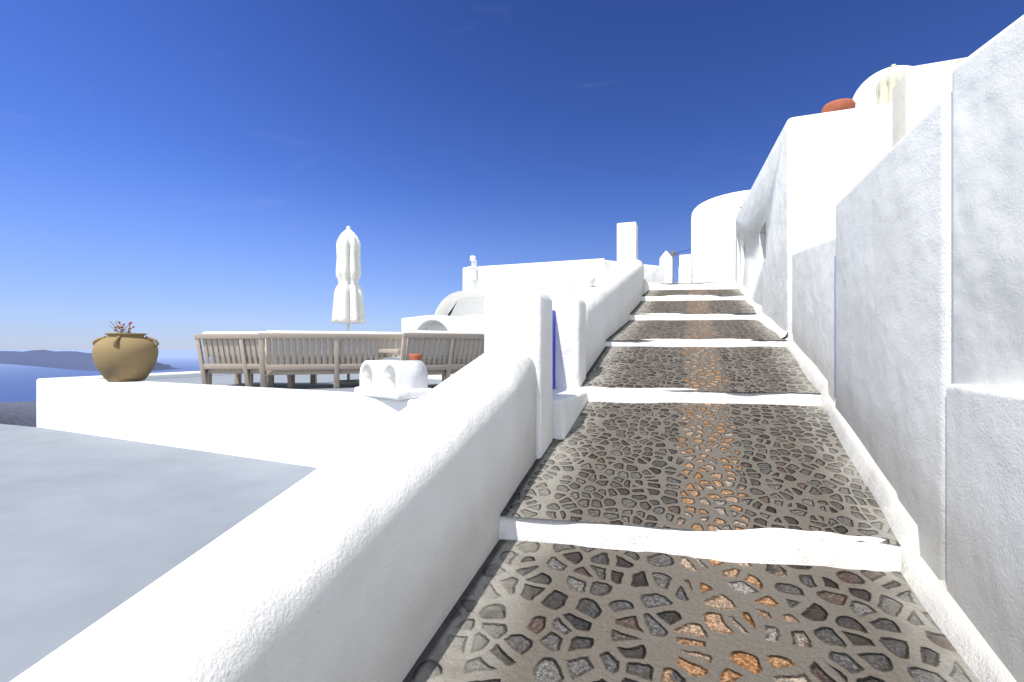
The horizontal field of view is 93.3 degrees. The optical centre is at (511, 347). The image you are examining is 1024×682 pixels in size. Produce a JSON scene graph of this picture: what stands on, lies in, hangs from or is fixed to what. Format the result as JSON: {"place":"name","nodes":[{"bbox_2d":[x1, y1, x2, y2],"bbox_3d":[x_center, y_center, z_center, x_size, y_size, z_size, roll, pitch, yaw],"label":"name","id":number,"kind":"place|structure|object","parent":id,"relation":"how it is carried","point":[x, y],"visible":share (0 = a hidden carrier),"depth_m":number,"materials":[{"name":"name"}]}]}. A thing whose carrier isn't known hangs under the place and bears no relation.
{"place":"outdoors","nodes":[
{"label":"outdoors","id":0,"kind":"place"},
{"bbox_2d":[0,401,35,426],"bbox_3d":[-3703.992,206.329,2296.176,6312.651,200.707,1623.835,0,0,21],"label":"cliff slope","id":1,"kind":"structure","parent":0,"point":[19,413],"depth_m":1975.87,"materials":[{"name":"grey stone"}]},
{"bbox_2d":[0,350,180,370],"bbox_3d":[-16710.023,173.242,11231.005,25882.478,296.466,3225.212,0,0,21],"label":"distant island","id":2,"kind":"structure","parent":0,"point":[74,360],"depth_m":7393.81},
{"bbox_2d":[0,349,210,401],"bbox_3d":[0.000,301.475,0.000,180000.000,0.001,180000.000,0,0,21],"label":"sea","id":3,"kind":"structure","parent":0,"point":[17,383],"depth_m":5929.04,"materials":[{"name":"liquid"}]},
{"bbox_2d":[0,424,316,681],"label":"flat roof","id":4,"kind":"structure","parent":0,"point":[93,529],"depth_m":3.66,"materials":[{"name":"white paint"}]},
{"bbox_2d":[36,371,417,467],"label":"terrace wall","id":5,"kind":"structure","parent":0,"point":[314,428],"depth_m":5.88,"materials":[{"name":"white paint"}]},
{"bbox_2d":[92,320,158,381],"bbox_3d":[-5.764,0.045,7.226,0.780,0.901,0.780,0,0,0],"label":"terracotta urn","id":6,"kind":"object","parent":5,"relation":"on","point":[128,356],"visible":1,"depth_m":6.99,"materials":[{"name":"brown ceramic"}]},
{"bbox_2d":[354,354,431,399],"bbox_3d":[-1.173,0.279,5.016,0.756,0.432,0.594,0,0,41],"label":"chimney","id":7,"kind":"object","parent":5,"relation":"on","point":[394,379],"visible":0.97,"depth_m":4.79,"materials":[{"name":"white paint"}]},
{"bbox_2d":[143,374,441,391],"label":"terrace floor","id":8,"kind":"structure","parent":0,"point":[325,382],"depth_m":8.57,"materials":[{"name":"white paint"}]},
{"bbox_2d":[194,332,316,387],"bbox_3d":[-3.934,0.177,7.536,1.350,0.835,1.064,0,0,1],"label":"bench","id":9,"kind":"object","parent":8,"relation":"on","point":[236,354],"visible":0.59,"depth_m":7.12,"materials":[{"name":"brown wood"}]},
{"bbox_2d":[258,331,401,387],"bbox_3d":[-2.684,0.177,7.401,2.000,0.835,1.064,0,0,-20],"label":"bench","id":10,"kind":"object","parent":8,"relation":"on","point":[336,353],"visible":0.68,"depth_m":6.94,"materials":[{"name":"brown wood"}]},
{"bbox_2d":[331,226,365,384],"bbox_3d":[-2.708,-0.713,8.005,0.521,2.615,0.521,0,0,21],"label":"terrace parasol","id":11,"kind":"object","parent":8,"relation":"on","point":[348,306],"depth_m":7.86,"materials":[{"name":"white fabric"}]},
{"bbox_2d":[378,330,483,381],"bbox_3d":[-1.135,0.177,7.286,1.500,0.835,1.064,0,0,-36],"label":"bench","id":12,"kind":"object","parent":8,"relation":"on","point":[445,354],"visible":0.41,"depth_m":6.88,"materials":[{"name":"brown wood"}]},
{"bbox_2d":[402,222,637,378],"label":"terrace house","id":13,"kind":"structure","parent":8,"relation":"on","point":[463,310],"depth_m":9.14,"materials":[{"name":"white paint"}]},
{"bbox_2d":[468,256,477,279],"bbox_3d":[-0.761,-1.555,9.386,0.140,0.460,0.150,0,0,21],"label":"chimney","id":14,"kind":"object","parent":13,"relation":"attached to","point":[472,271],"depth_m":9.35,"materials":[{"name":"white paint"}]},
{"bbox_2d":[0,0,1023,349],"label":"sky","id":15,"kind":"structure","parent":0,"point":[175,170],"materials":[{"name":"blue"}]},
{"bbox_2d":[644,279,648,293],"bbox_3d":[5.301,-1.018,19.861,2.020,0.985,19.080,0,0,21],"label":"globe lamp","id":16,"kind":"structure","parent":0,"point":[646,286],"depth_m":10.70,"materials":[{"name":"white glass"}]},
{"bbox_2d":[606,260,663,282],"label":"wall","id":17,"kind":"structure","parent":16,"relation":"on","point":[653,274],"depth_m":15.58,"materials":[{"name":"white paint"}]},
{"bbox_2d":[670,249,690,258],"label":"utility pole","id":18,"kind":"object","parent":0,"point":[671,254],"visible":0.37,"depth_m":44.92,"materials":[{"name":"brown"}]},
{"bbox_2d":[402,282,979,681],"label":"cobble path","id":19,"kind":"structure","parent":0,"point":[525,611],"depth_m":2.46,"materials":[{"name":"grey stone"}]},
{"bbox_2d":[10,349,536,681],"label":"lane wall","id":20,"kind":"structure","parent":19,"relation":"on","point":[362,559],"depth_m":1.60,"materials":[{"name":"white paint"}]},
{"bbox_2d":[484,274,551,458],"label":"gate pillar","id":21,"kind":"structure","parent":19,"relation":"on","point":[518,311],"depth_m":3.38,"materials":[{"name":"white paint"}]},
{"bbox_2d":[552,390,586,438],"bbox_3d":[0.306,0.733,4.104,0.500,0.685,0.898,0,0,21],"label":"gate threshold","id":22,"kind":"object","parent":19,"relation":"on","point":[567,407],"visible":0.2,"depth_m":3.73,"materials":[{"name":"white paint"}]},
{"bbox_2d":[548,288,585,387],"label":"gate pillar","id":23,"kind":"structure","parent":22,"relation":"on","point":[569,308],"depth_m":4.47,"materials":[{"name":"white paint"}]},
{"bbox_2d":[552,310,554,388],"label":"gate","id":24,"kind":"structure","parent":23,"relation":"attached to","point":[553,349],"depth_m":4.43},
{"bbox_2d":[571,259,643,373],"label":"lane wall","id":25,"kind":"structure","parent":19,"relation":"on","point":[611,298],"depth_m":6.39,"materials":[{"name":"white paint"}]},
{"bbox_2d":[580,271,594,287],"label":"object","id":26,"kind":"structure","parent":25,"relation":"on","point":[587,278],"depth_m":5.92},
{"bbox_2d":[660,251,672,282],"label":"gate pillar","id":27,"kind":"structure","parent":19,"relation":"on","point":[666,261],"depth_m":15.81,"materials":[{"name":"white paint"}]},
{"bbox_2d":[499,282,899,571],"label":"steps","id":28,"kind":"structure","parent":19,"relation":"on","point":[784,546],"depth_m":2.60,"materials":[{"name":"white paint"}]},
{"bbox_2d":[679,190,749,313],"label":"vaulted house","id":29,"kind":"structure","parent":19,"relation":"on","point":[711,258],"depth_m":15.70,"materials":[{"name":"white paint"}]},
{"bbox_2d":[785,333,833,415],"bbox_3d":[2.926,0.337,4.810,0.088,1.072,1.940,0,0,21],"label":"skirt","id":30,"kind":"object","parent":19,"relation":"on","point":[817,379],"visible":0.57,"depth_m":4.54,"materials":[{"name":"white paint"}]},
{"bbox_2d":[736,103,891,337],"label":"house","id":31,"kind":"structure","parent":19,"relation":"on","point":[815,169],"depth_m":5.70,"materials":[{"name":"white paint"}]},
{"bbox_2d":[739,279,787,337],"bbox_3d":[4.542,-0.734,9.255,0.094,1.854,7.480,0,0,21],"label":"skirt","id":32,"kind":"object","parent":31,"relation":"attached to","point":[766,321],"visible":0.38,"depth_m":7.64,"materials":[{"name":"white paint"}]},
{"bbox_2d":[821,98,855,112],"bbox_3d":[3.881,-2.828,5.755,0.340,0.135,0.340,0,0,21],"label":"clay pot","id":33,"kind":"object","parent":31,"relation":"on","point":[841,104],"visible":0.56,"depth_m":5.62,"materials":[{"name":"orange ceramic"}]},
{"bbox_2d":[853,65,911,107],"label":"dome roof","id":34,"kind":"structure","parent":31,"relation":"on","point":[865,95],"depth_m":10.26,"materials":[{"name":"white paint"}]},
{"bbox_2d":[876,64,905,104],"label":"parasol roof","id":35,"kind":"structure","parent":31,"relation":"on","point":[889,78],"depth_m":8.42,"materials":[{"name":"beige fabric"}]},
{"bbox_2d":[835,92,951,579],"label":"lane wall","id":36,"kind":"structure","parent":19,"relation":"on","point":[893,294],"depth_m":2.56,"materials":[{"name":"white paint"}]},
{"bbox_2d":[946,384,1023,681],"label":"wall","id":37,"kind":"structure","parent":19,"relation":"on","point":[985,506],"depth_m":1.83,"materials":[{"name":"white paint"}]},
{"bbox_2d":[829,401,1016,681],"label":"skirt","id":38,"kind":"object","parent":37,"relation":"attached to","point":[964,637],"visible":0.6,"depth_m":2.31,"materials":[{"name":"white paint"}]},
{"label":"courtyard floor","id":39,"kind":"structure","parent":0,"visible":0},
{"bbox_2d":[792,236,834,400],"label":"wall","id":40,"kind":"structure","parent":39,"relation":"on","point":[813,299],"depth_m":4.55,"materials":[{"name":"white paint"}]},
{"bbox_2d":[892,57,966,147],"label":"wall","id":41,"kind":"structure","parent":39,"relation":"on","point":[919,92],"depth_m":4.43,"materials":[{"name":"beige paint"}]},
{"bbox_2d":[952,15,1023,389],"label":"wall","id":42,"kind":"structure","parent":39,"relation":"on","point":[988,214],"depth_m":1.93,"materials":[{"name":"white paint"}]}
]}

